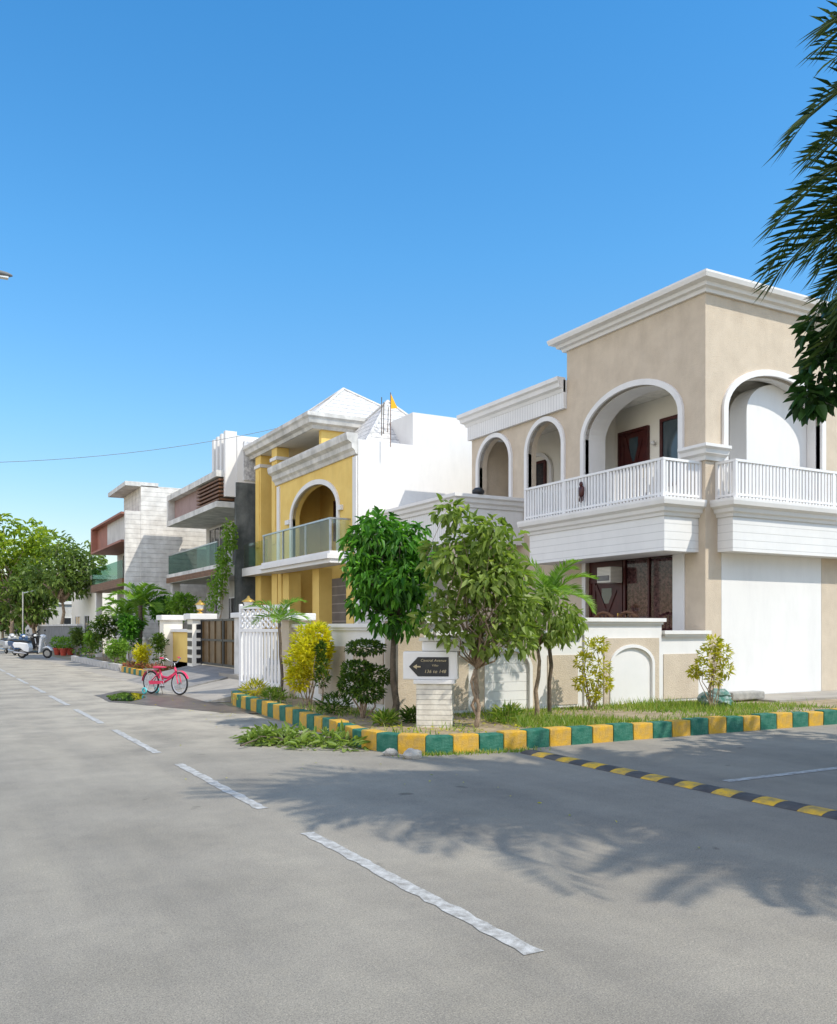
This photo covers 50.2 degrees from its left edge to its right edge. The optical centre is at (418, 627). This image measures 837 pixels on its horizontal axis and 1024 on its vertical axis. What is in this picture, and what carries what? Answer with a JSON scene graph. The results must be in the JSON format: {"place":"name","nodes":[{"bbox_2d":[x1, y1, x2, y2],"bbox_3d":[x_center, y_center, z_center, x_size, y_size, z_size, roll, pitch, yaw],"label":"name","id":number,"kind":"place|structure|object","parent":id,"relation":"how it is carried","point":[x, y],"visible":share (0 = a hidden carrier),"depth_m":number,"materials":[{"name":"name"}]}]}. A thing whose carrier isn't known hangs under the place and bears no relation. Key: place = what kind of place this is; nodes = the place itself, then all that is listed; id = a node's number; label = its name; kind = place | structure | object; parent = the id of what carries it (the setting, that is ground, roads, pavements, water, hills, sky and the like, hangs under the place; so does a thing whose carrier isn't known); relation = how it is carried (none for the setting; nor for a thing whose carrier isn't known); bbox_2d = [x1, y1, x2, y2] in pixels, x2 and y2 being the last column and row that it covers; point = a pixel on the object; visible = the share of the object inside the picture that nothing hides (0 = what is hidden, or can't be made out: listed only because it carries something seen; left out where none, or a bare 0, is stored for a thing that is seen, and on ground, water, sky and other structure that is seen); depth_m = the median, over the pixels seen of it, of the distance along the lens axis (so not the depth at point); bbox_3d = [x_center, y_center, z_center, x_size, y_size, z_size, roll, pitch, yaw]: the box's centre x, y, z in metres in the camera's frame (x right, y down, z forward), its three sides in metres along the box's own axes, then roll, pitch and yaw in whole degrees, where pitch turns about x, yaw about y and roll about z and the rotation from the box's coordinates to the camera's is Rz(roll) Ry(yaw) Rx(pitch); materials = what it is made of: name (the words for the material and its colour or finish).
{"place":"outdoors","nodes":[
{"label":"outdoors","id":0,"kind":"place"},
{"bbox_2d":[25,601,71,637],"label":"building","id":1,"kind":"structure","parent":0,"point":[68,613],"depth_m":69.44,"materials":[{"name":"grey paint"}]},
{"bbox_2d":[72,575,116,652],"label":"building","id":2,"kind":"structure","parent":0,"point":[83,611],"depth_m":57.88,"materials":[{"name":"beige paint"}]},
{"bbox_2d":[93,657,133,664],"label":"flower bed","id":3,"kind":"object","parent":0,"point":[102,659],"depth_m":41.30,"materials":[{"name":"soil"}]},
{"bbox_2d":[81,631,103,658],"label":"bush","id":4,"kind":"object","parent":3,"relation":"on","point":[87,640],"visible":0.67,"depth_m":40.88,"materials":[{"name":"green plant"}]},
{"bbox_2d":[85,614,118,661],"bbox_3d":[-13.382,0.455,37.968,1.535,2.160,1.118,0,0,-41],"label":"bush","id":5,"kind":"object","parent":3,"relation":"on","point":[100,624],"visible":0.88,"depth_m":37.79,"materials":[{"name":"green plant"}]},
{"bbox_2d":[104,637,130,664],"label":"bush","id":6,"kind":"object","parent":3,"relation":"on","point":[118,649],"visible":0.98,"depth_m":34.36,"materials":[{"name":"green plant"}]},
{"bbox_2d":[95,597,149,660],"bbox_3d":[-13.085,0.075,39.445,2.309,2.956,2.371,0,0,-14],"label":"broadleaf palm","id":7,"kind":"object","parent":3,"relation":"on","point":[124,607],"visible":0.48,"depth_m":39.24,"materials":[{"name":"green plant"}]},
{"bbox_2d":[115,612,145,663],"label":"bush","id":8,"kind":"object","parent":3,"relation":"on","point":[128,625],"visible":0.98,"depth_m":35.82,"materials":[{"name":"green plant"}]},
{"bbox_2d":[102,582,171,660],"bbox_3d":[-11.254,-0.175,36.503,2.858,3.463,2.696,0,0,27],"label":"broadleaf palm","id":9,"kind":"object","parent":3,"relation":"on","point":[139,596],"visible":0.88,"depth_m":36.25,"materials":[{"name":"green plant"}]},
{"bbox_2d":[131,642,154,666],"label":"bush","id":10,"kind":"object","parent":3,"relation":"on","point":[141,653],"visible":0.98,"depth_m":31.39,"materials":[{"name":"yellow plant"}]},
{"bbox_2d":[121,660,173,671],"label":"ground cover","id":11,"kind":"object","parent":3,"relation":"on","point":[143,667],"visible":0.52,"depth_m":30.36,"materials":[{"name":"red plant"}]},
{"bbox_2d":[149,632,169,670],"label":"bush","id":12,"kind":"object","parent":3,"relation":"on","point":[160,640],"visible":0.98,"depth_m":30.32,"materials":[{"name":"green plant"}]},
{"bbox_2d":[0,645,230,701],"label":"apron","id":13,"kind":"object","parent":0,"point":[120,675],"visible":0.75,"depth_m":33.99,"materials":[{"name":"concrete"}]},
{"bbox_2d":[91,481,205,656],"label":"house","id":14,"kind":"structure","parent":0,"point":[139,539],"depth_m":41.99,"materials":[{"name":"white paint"}]},
{"bbox_2d":[128,665,233,690],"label":"driveway","id":15,"kind":"structure","parent":0,"point":[201,674],"depth_m":24.84,"materials":[{"name":"concrete"}]},
{"bbox_2d":[166,430,257,618],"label":"house","id":16,"kind":"structure","parent":0,"point":[217,495],"depth_m":34.63,"materials":[{"name":"paint"}]},
{"bbox_2d":[209,524,225,562],"bbox_3d":[-8.985,-3.475,39.862,0.070,2.050,2.400,0,0,-29],"label":"window","id":17,"kind":"structure","parent":16,"relation":"in","point":[214,533],"depth_m":39.83,"materials":[{"name":"white paint"}]},
{"bbox_2d":[0,631,426,755],"bbox_3d":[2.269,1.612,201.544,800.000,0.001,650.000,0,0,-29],"label":"ground","id":18,"kind":"structure","parent":0,"point":[67,657],"depth_m":47.98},
{"bbox_2d":[0,576,24,637],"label":"tree","id":19,"kind":"object","parent":18,"relation":"on","point":[4,624],"visible":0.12,"depth_m":108.52,"materials":[{"name":"green plant"}]},
{"bbox_2d":[0,563,66,633],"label":"tree","id":20,"kind":"object","parent":18,"relation":"on","point":[36,611],"visible":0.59,"depth_m":65.01,"materials":[{"name":"green plant"}]},
{"bbox_2d":[0,513,67,633],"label":"tree","id":21,"kind":"object","parent":18,"relation":"on","point":[31,547],"visible":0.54,"depth_m":72.87,"materials":[{"name":"green plant"}]},
{"bbox_2d":[38,624,82,655],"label":"boundary wall","id":22,"kind":"structure","parent":18,"relation":"on","point":[56,630],"depth_m":57.55,"materials":[{"name":"grey paint"}]},
{"bbox_2d":[16,530,107,623],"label":"tree","id":23,"kind":"object","parent":18,"relation":"on","point":[65,582],"visible":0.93,"depth_m":56.21,"materials":[{"name":"green plant"}]},
{"bbox_2d":[54,635,71,655],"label":"flower pot","id":24,"kind":"object","parent":18,"relation":"on","point":[63,650],"visible":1,"depth_m":50.04,"materials":[{"name":"green plant"}]},
{"bbox_2d":[68,626,86,656],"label":"bush","id":25,"kind":"object","parent":18,"relation":"on","point":[77,636],"visible":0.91,"depth_m":44.81,"materials":[{"name":"green plant"}]},
{"bbox_2d":[126,637,159,664],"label":"boundary wall","id":26,"kind":"structure","parent":18,"relation":"on","point":[146,639],"depth_m":36.47,"materials":[{"name":"grey paint"}]},
{"bbox_2d":[146,594,170,632],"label":"bush","id":27,"kind":"object","parent":18,"relation":"on","point":[153,612],"visible":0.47,"depth_m":36.73,"materials":[{"name":"green plant"}]},
{"bbox_2d":[163,591,202,628],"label":"bush","id":28,"kind":"object","parent":18,"relation":"on","point":[178,599],"visible":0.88,"depth_m":34.81,"materials":[{"name":"green plant"}]},
{"bbox_2d":[156,614,216,668],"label":"boundary wall","id":29,"kind":"structure","parent":18,"relation":"on","point":[185,645],"depth_m":29.84,"materials":[{"name":"white paint"}]},
{"bbox_2d":[201,618,233,667],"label":"gate","id":30,"kind":"structure","parent":29,"relation":"attached to","point":[217,642],"depth_m":26.08,"materials":[{"name":"brown wood"}]},
{"bbox_2d":[231,613,265,674],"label":"gate pillar","id":31,"kind":"structure","parent":18,"relation":"on","point":[235,616],"depth_m":22.89,"materials":[{"name":"white paint"}]},
{"bbox_2d":[242,388,471,659],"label":"house","id":32,"kind":"structure","parent":18,"relation":"on","point":[329,469],"depth_m":28.82,"materials":[{"name":"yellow paint"}]},
{"bbox_2d":[361,729,387,750],"bbox_3d":[-0.576,1.491,11.767,0.200,0.270,0.358,1,0,-37],"label":"kerb stone","id":33,"kind":"object","parent":18,"relation":"on","point":[370,734],"visible":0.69,"depth_m":11.67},
{"bbox_2d":[398,733,427,753],"bbox_3d":[-0.070,1.489,11.387,0.358,0.270,0.200,0,0,12],"label":"kerb stone","id":34,"kind":"object","parent":18,"relation":"on","point":[406,741],"visible":0.76,"depth_m":11.29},
{"bbox_2d":[425,734,452,754],"bbox_3d":[0.243,1.510,11.385,0.358,0.270,0.200,1,-1,-12],"label":"kerb stone","id":35,"kind":"object","parent":18,"relation":"on","point":[439,743],"visible":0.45,"depth_m":11.29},
{"bbox_2d":[448,733,478,752],"bbox_3d":[0.575,1.503,11.485,0.358,0.270,0.200,0,-2,-21],"label":"kerb stone","id":36,"kind":"object","parent":18,"relation":"on","point":[466,741],"visible":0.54,"depth_m":11.40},
{"bbox_2d":[476,732,502,751],"bbox_3d":[0.904,1.514,11.629,0.358,0.270,0.200,0,0,-27],"label":"kerb stone","id":37,"kind":"object","parent":18,"relation":"on","point":[490,740],"visible":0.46,"depth_m":11.54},
{"bbox_2d":[281,613,711,716],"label":"boundary wall","id":38,"kind":"structure","parent":18,"relation":"on","point":[648,657],"depth_m":16.59,"materials":[{"name":"white paint"}]},
{"bbox_2d":[239,604,289,686],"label":"gate","id":39,"kind":"structure","parent":38,"relation":"attached to","point":[251,653],"depth_m":20.01,"materials":[{"name":"white metal"}]},
{"bbox_2d":[496,729,525,749],"bbox_3d":[1.227,1.498,11.803,0.358,0.270,0.200,0,0,-28],"label":"kerb stone","id":40,"kind":"object","parent":18,"relation":"on","point":[515,738],"visible":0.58,"depth_m":11.71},
{"bbox_2d":[519,727,548,747],"bbox_3d":[1.552,1.494,11.979,0.358,0.270,0.200,-1,1,-28],"label":"kerb stone","id":41,"kind":"object","parent":18,"relation":"on","point":[537,737],"visible":0.65,"depth_m":11.89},
{"bbox_2d":[565,725,591,744],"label":"kerb stone","id":42,"kind":"object","parent":18,"relation":"on","point":[581,734],"visible":0.58,"depth_m":12.25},
{"bbox_2d":[380,268,836,693],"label":"house","id":43,"kind":"structure","parent":18,"relation":"on","point":[680,447],"depth_m":19.35,"materials":[{"name":"beige paint"}]},
{"bbox_2d":[536,460,546,509],"bbox_3d":[3.441,-4.000,25.205,0.070,1.400,0.500,0,0,-29],"label":"window","id":44,"kind":"structure","parent":43,"relation":"in","point":[541,466],"depth_m":25.13,"materials":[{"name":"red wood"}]},
{"bbox_2d":[589,578,622,617],"bbox_3d":[4.391,-0.210,20.898,0.100,1.820,1.150,0,0,-29],"label":"door","id":45,"kind":"structure","parent":43,"relation":"in","point":[608,597],"depth_m":20.91,"materials":[{"name":"red wood"}]},
{"bbox_2d":[597,567,621,583],"bbox_3d":[4.370,-1.200,20.457,0.375,0.360,0.460,0,0,-29],"label":"air conditioner","id":46,"kind":"object","parent":43,"relation":"attached to","point":[607,575],"visible":0.99,"depth_m":20.29,"materials":[{"name":"grey paint"}]},
{"bbox_2d":[618,425,649,503],"bbox_3d":[5.264,-3.730,21.899,0.100,2.260,1.050,0,0,-29],"label":"door","id":47,"kind":"structure","parent":43,"relation":"in","point":[633,444],"depth_m":21.88,"materials":[{"name":"red wood"}]},
{"bbox_2d":[623,555,671,630],"bbox_3d":[5.127,-0.445,19.677,0.180,2.290,1.600,0,0,-29],"label":"window","id":48,"kind":"structure","parent":43,"relation":"in","point":[647,583],"depth_m":19.72,"materials":[{"name":"brown glass"}]},
{"bbox_2d":[659,414,677,486],"bbox_3d":[5.895,-4.110,20.797,0.070,1.620,0.710,0,0,-29],"label":"window","id":49,"kind":"structure","parent":43,"relation":"in","point":[668,426],"depth_m":20.85,"materials":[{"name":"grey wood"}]},
{"bbox_2d":[606,722,632,741],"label":"kerb stone","id":50,"kind":"object","parent":18,"relation":"on","point":[622,731],"visible":0.7,"depth_m":12.61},
{"bbox_2d":[631,722,652,739],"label":"kerb stone","id":51,"kind":"object","parent":18,"relation":"on","point":[642,730],"visible":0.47,"depth_m":12.78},
{"bbox_2d":[648,721,671,737],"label":"kerb stone","id":52,"kind":"object","parent":18,"relation":"on","point":[662,729],"visible":0.52,"depth_m":12.95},
{"bbox_2d":[664,719,689,736],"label":"kerb stone","id":53,"kind":"object","parent":18,"relation":"on","point":[680,727],"visible":0.51,"depth_m":13.13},
{"bbox_2d":[682,717,707,735],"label":"kerb stone","id":54,"kind":"object","parent":18,"relation":"on","point":[698,725],"visible":0.74,"depth_m":13.31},
{"bbox_2d":[724,715,742,732],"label":"kerb stone","id":55,"kind":"object","parent":18,"relation":"on","point":[734,723],"visible":0.5,"depth_m":13.66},
{"bbox_2d":[740,715,759,730],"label":"kerb stone","id":56,"kind":"object","parent":18,"relation":"on","point":[751,722],"visible":0.49,"depth_m":13.83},
{"bbox_2d":[751,713,776,729],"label":"kerb stone","id":57,"kind":"object","parent":18,"relation":"on","point":[767,721],"visible":0.68,"depth_m":14.01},
{"bbox_2d":[770,712,791,728],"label":"kerb stone","id":58,"kind":"object","parent":18,"relation":"on","point":[783,719],"visible":0.63,"depth_m":14.18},
{"bbox_2d":[752,0,836,372],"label":"date palm","id":59,"kind":"object","parent":18,"relation":"on","point":[821,213],"visible":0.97,"depth_m":7.12,"materials":[{"name":"green plant"}]},
{"bbox_2d":[791,711,807,726],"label":"kerb stone","id":60,"kind":"object","parent":18,"relation":"on","point":[799,719],"visible":0.46,"depth_m":14.36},
{"bbox_2d":[783,300,836,426],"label":"tree","id":61,"kind":"object","parent":18,"relation":"on","point":[819,400],"visible":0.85,"depth_m":7.55,"materials":[{"name":"green plant"}]},
{"bbox_2d":[800,711,822,725],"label":"kerb stone","id":62,"kind":"object","parent":18,"relation":"on","point":[815,718],"visible":0.51,"depth_m":14.53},
{"bbox_2d":[814,709,836,724],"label":"kerb stone","id":63,"kind":"object","parent":18,"relation":"on","point":[829,716],"visible":0.61,"depth_m":14.70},
{"bbox_2d":[170,678,271,701],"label":"driveway","id":64,"kind":"structure","parent":0,"point":[218,691],"depth_m":20.89,"materials":[{"name":"concrete"}]},
{"bbox_2d":[173,659,277,670],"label":"yard","id":65,"kind":"structure","parent":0,"point":[229,667],"depth_m":27.18,"materials":[{"name":"concrete"}]},
{"bbox_2d":[204,517,238,618],"bbox_3d":[-7.451,-1.463,33.597,1.395,5.396,0.684,0,0,0],"label":"climbing vine","id":66,"kind":"object","parent":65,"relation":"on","point":[224,562],"visible":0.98,"depth_m":33.53,"materials":[{"name":"green plant"}]},
{"bbox_2d":[0,649,836,1023],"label":"road","id":67,"kind":"structure","parent":0,"point":[140,885],"depth_m":5.37,"materials":[{"name":"grey asphalt"}]},
{"bbox_2d":[13,629,52,657],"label":"scooter","id":68,"kind":"object","parent":67,"relation":"on","point":[25,646],"visible":1,"depth_m":46.37,"materials":[{"name":"white metal"}]},
{"bbox_2d":[106,692,145,700],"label":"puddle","id":69,"kind":"object","parent":67,"relation":"on","point":[126,696],"visible":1,"depth_m":20.60,"materials":[{"name":"plant"}]},
{"bbox_2d":[112,730,161,752],"bbox_3d":[-4.040,1.596,12.658,0.130,0.001,2.950,0,0,-29],"label":"road marking","id":70,"kind":"object","parent":67,"relation":"on","point":[139,743],"visible":1,"depth_m":12.45,"materials":[{"name":"paint"}]},
{"bbox_2d":[142,657,188,694],"bbox_3d":[-6.037,1.147,21.254,1.535,0.902,0.596,0,0,32],"label":"bicycle","id":71,"kind":"object","parent":67,"relation":"on","point":[176,673],"visible":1,"depth_m":21.27,"materials":[{"name":"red metal"}]},
{"bbox_2d":[95,690,259,713],"bbox_3d":[-5.603,1.596,19.380,2.018,0.001,7.627,0,0,-29],"label":"wet patch","id":72,"kind":"object","parent":67,"relation":"on","point":[166,700],"visible":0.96,"depth_m":19.00,"materials":[{"name":"concrete"}]},
{"bbox_2d":[175,764,267,808],"bbox_3d":[-2.094,1.596,9.163,0.129,0.001,2.950,0,0,-29],"label":"road marking","id":73,"kind":"object","parent":67,"relation":"on","point":[228,790],"visible":1,"depth_m":8.91,"materials":[{"name":"paint"}]},
{"bbox_2d":[229,720,371,751],"bbox_3d":[-1.624,1.441,12.344,2.484,0.298,1.568,0,0,15],"label":"cut branch heap","id":74,"kind":"object","parent":67,"relation":"on","point":[270,735],"visible":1,"depth_m":12.11,"materials":[{"name":"green plant"}]},
{"bbox_2d":[376,732,399,751],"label":"kerb stone","id":75,"kind":"object","parent":67,"relation":"on","point":[386,740],"visible":0.51,"depth_m":11.46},
{"bbox_2d":[403,748,421,758],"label":"stone","id":76,"kind":"object","parent":67,"relation":"on","point":[410,753],"visible":0.96,"depth_m":10.86,"materials":[{"name":"grey stone"}]},
{"bbox_2d":[301,832,543,954],"bbox_3d":[-0.150,1.596,5.668,0.128,0.001,2.950,0,0,-29],"label":"road marking","id":77,"kind":"object","parent":67,"relation":"on","point":[513,941],"visible":1,"depth_m":5.24,"materials":[{"name":"paint"}]},
{"bbox_2d":[0,0,836,574],"label":"sky","id":78,"kind":"structure","parent":0,"point":[217,216],"materials":[{"name":"blue"}]},
{"bbox_2d":[251,694,836,734],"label":"garden bed","id":79,"kind":"object","parent":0,"point":[489,727],"visible":0.15,"depth_m":14.71,"materials":[{"name":"green plant"}]},
{"bbox_2d":[236,677,269,695],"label":"garden plant","id":80,"kind":"object","parent":79,"relation":"on","point":[254,682],"visible":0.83,"depth_m":18.57,"materials":[{"name":"yellow plant"}]},
{"bbox_2d":[258,684,287,702],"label":"garden plant","id":81,"kind":"object","parent":79,"relation":"on","point":[274,692],"visible":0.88,"depth_m":17.15,"materials":[{"name":"green plant"}]},
{"bbox_2d":[244,596,311,697],"bbox_3d":[-2.862,0.427,18.247,1.368,2.152,1.418,0,0,3],"label":"palm plant","id":82,"kind":"object","parent":79,"relation":"on","point":[280,614],"visible":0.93,"depth_m":18.24,"materials":[{"name":"green plant"}]},
{"bbox_2d":[282,619,336,705],"bbox_3d":[-2.022,0.666,16.521,0.933,1.639,1.098,0,0,30],"label":"shrub","id":83,"kind":"object","parent":79,"relation":"on","point":[303,652],"visible":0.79,"depth_m":16.39,"materials":[{"name":"yellow plant"}]},
{"bbox_2d":[311,639,332,708],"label":"conifer shrub","id":84,"kind":"object","parent":79,"relation":"on","point":[321,644],"visible":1,"depth_m":15.96,"materials":[{"name":"green plant"}]},
{"bbox_2d":[313,690,353,714],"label":"garden plant","id":85,"kind":"object","parent":79,"relation":"on","point":[334,702],"visible":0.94,"depth_m":14.82,"materials":[{"name":"green plant"}]},
{"bbox_2d":[336,637,389,717],"bbox_3d":[-0.794,0.822,14.156,0.978,1.341,0.868,0,0,-29],"label":"topiary shrub","id":86,"kind":"object","parent":79,"relation":"on","point":[363,680],"visible":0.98,"depth_m":14.06,"materials":[{"name":"green plant"}]},
{"bbox_2d":[368,706,399,725],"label":"garden plant","id":87,"kind":"object","parent":79,"relation":"on","point":[389,715],"visible":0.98,"depth_m":13.15,"materials":[{"name":"green plant"}]},
{"bbox_2d":[336,505,440,718],"bbox_3d":[-0.404,-0.186,13.981,1.702,3.396,1.574,0,0,9],"label":"tree","id":88,"kind":"object","parent":79,"relation":"on","point":[390,588],"visible":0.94,"depth_m":13.70,"materials":[{"name":"green plant"}]},
{"bbox_2d":[399,704,415,723],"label":"garden plant","id":89,"kind":"object","parent":79,"relation":"on","point":[407,715],"visible":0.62,"depth_m":13.51,"materials":[{"name":"green plant"}]},
{"bbox_2d":[403,638,465,727],"bbox_3d":[0.241,0.835,13.121,0.910,1.370,0.440,0,0,6],"label":"street sign","id":90,"kind":"object","parent":79,"relation":"on","point":[430,670],"visible":0.99,"depth_m":12.95,"materials":[{"name":"stone"}]},
{"bbox_2d":[407,493,547,727],"bbox_3d":[0.824,-0.209,12.953,1.904,3.436,1.767,0,0,-29],"label":"tree","id":91,"kind":"object","parent":79,"relation":"on","point":[501,581],"visible":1,"depth_m":12.77,"materials":[{"name":"green plant"}]},
{"bbox_2d":[488,700,524,722],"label":"garden plant","id":92,"kind":"object","parent":79,"relation":"on","point":[508,707],"visible":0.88,"depth_m":13.57,"materials":[{"name":"green plant"}]},
{"bbox_2d":[231,687,835,757],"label":"grass","id":93,"kind":"structure","parent":79,"relation":"on","point":[541,718],"depth_m":14.86,"materials":[{"name":"green plant"}]},
{"bbox_2d":[495,584,588,716],"bbox_3d":[1.930,0.385,14.213,1.638,2.236,1.696,0,0,-4],"label":"tree","id":94,"kind":"object","parent":79,"relation":"on","point":[560,627],"visible":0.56,"depth_m":13.95,"materials":[{"name":"green plant"}]},
{"bbox_2d":[507,552,599,713],"bbox_3d":[2.183,0.109,15.008,1.847,2.784,1.594,0,0,-29],"label":"palm plant","id":95,"kind":"object","parent":79,"relation":"on","point":[553,581],"visible":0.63,"depth_m":14.91,"materials":[{"name":"green plant"}]},
{"bbox_2d":[571,635,614,709],"bbox_3d":[3.068,0.804,15.691,0.810,1.362,0.456,0,0,3],"label":"shrub","id":96,"kind":"object","parent":79,"relation":"on","point":[596,690],"visible":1,"depth_m":15.67,"materials":[{"name":"green plant"}]},
{"bbox_2d":[686,633,735,707],"bbox_3d":[5.240,0.791,16.007,0.882,1.388,0.518,0,0,-10],"label":"shrub","id":97,"kind":"object","parent":79,"relation":"on","point":[712,670],"visible":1,"depth_m":15.97,"materials":[{"name":"green plant"}]},
{"bbox_2d":[697,688,732,705],"bbox_3d":[5.449,1.305,16.366,0.781,0.376,0.539,0,0,-29],"label":"sack","id":98,"kind":"object","parent":79,"relation":"on","point":[725,694],"visible":0.61,"depth_m":16.23,"materials":[{"name":"plastic"}]},
{"bbox_2d":[420,724,836,868],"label":"side street","id":99,"kind":"structure","parent":0,"point":[714,759],"depth_m":9.46,"materials":[{"name":"grey asphalt"}]},
{"bbox_2d":[542,726,570,746],"bbox_3d":[1.877,1.493,12.155,0.358,0.270,0.200,0,2,-29],"label":"kerb stone","id":100,"kind":"object","parent":99,"relation":"on","point":[559,735],"visible":0.64,"depth_m":12.06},
{"bbox_2d":[586,724,612,742],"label":"kerb stone","id":101,"kind":"object","parent":99,"relation":"on","point":[601,733],"visible":0.53,"depth_m":12.43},
{"bbox_2d":[520,750,836,818],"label":"speed bump","id":102,"kind":"object","parent":99,"relation":"on","point":[791,805],"visible":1,"depth_m":8.86,"materials":[{"name":"black rubber"}]},
{"bbox_2d":[703,716,725,733],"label":"kerb stone","id":103,"kind":"object","parent":99,"relation":"on","point":[716,724],"visible":0.73,"depth_m":13.48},
{"bbox_2d":[722,767,836,781],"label":"road marking","id":104,"kind":"object","parent":99,"relation":"on","point":[779,774],"visible":1,"depth_m":9.69,"materials":[{"name":"paint"}]},
{"bbox_2d":[749,690,836,701],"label":"paving","id":105,"kind":"structure","parent":0,"point":[800,696],"depth_m":18.25,"materials":[{"name":"concrete"}]},
{"bbox_2d":[729,690,764,699],"bbox_3d":[6.393,1.335,17.578,0.900,0.150,0.300,0,0,-29],"label":"stone slab","id":106,"kind":"object","parent":105,"relation":"on","point":[743,695],"depth_m":17.45,"materials":[{"name":"white stone"}]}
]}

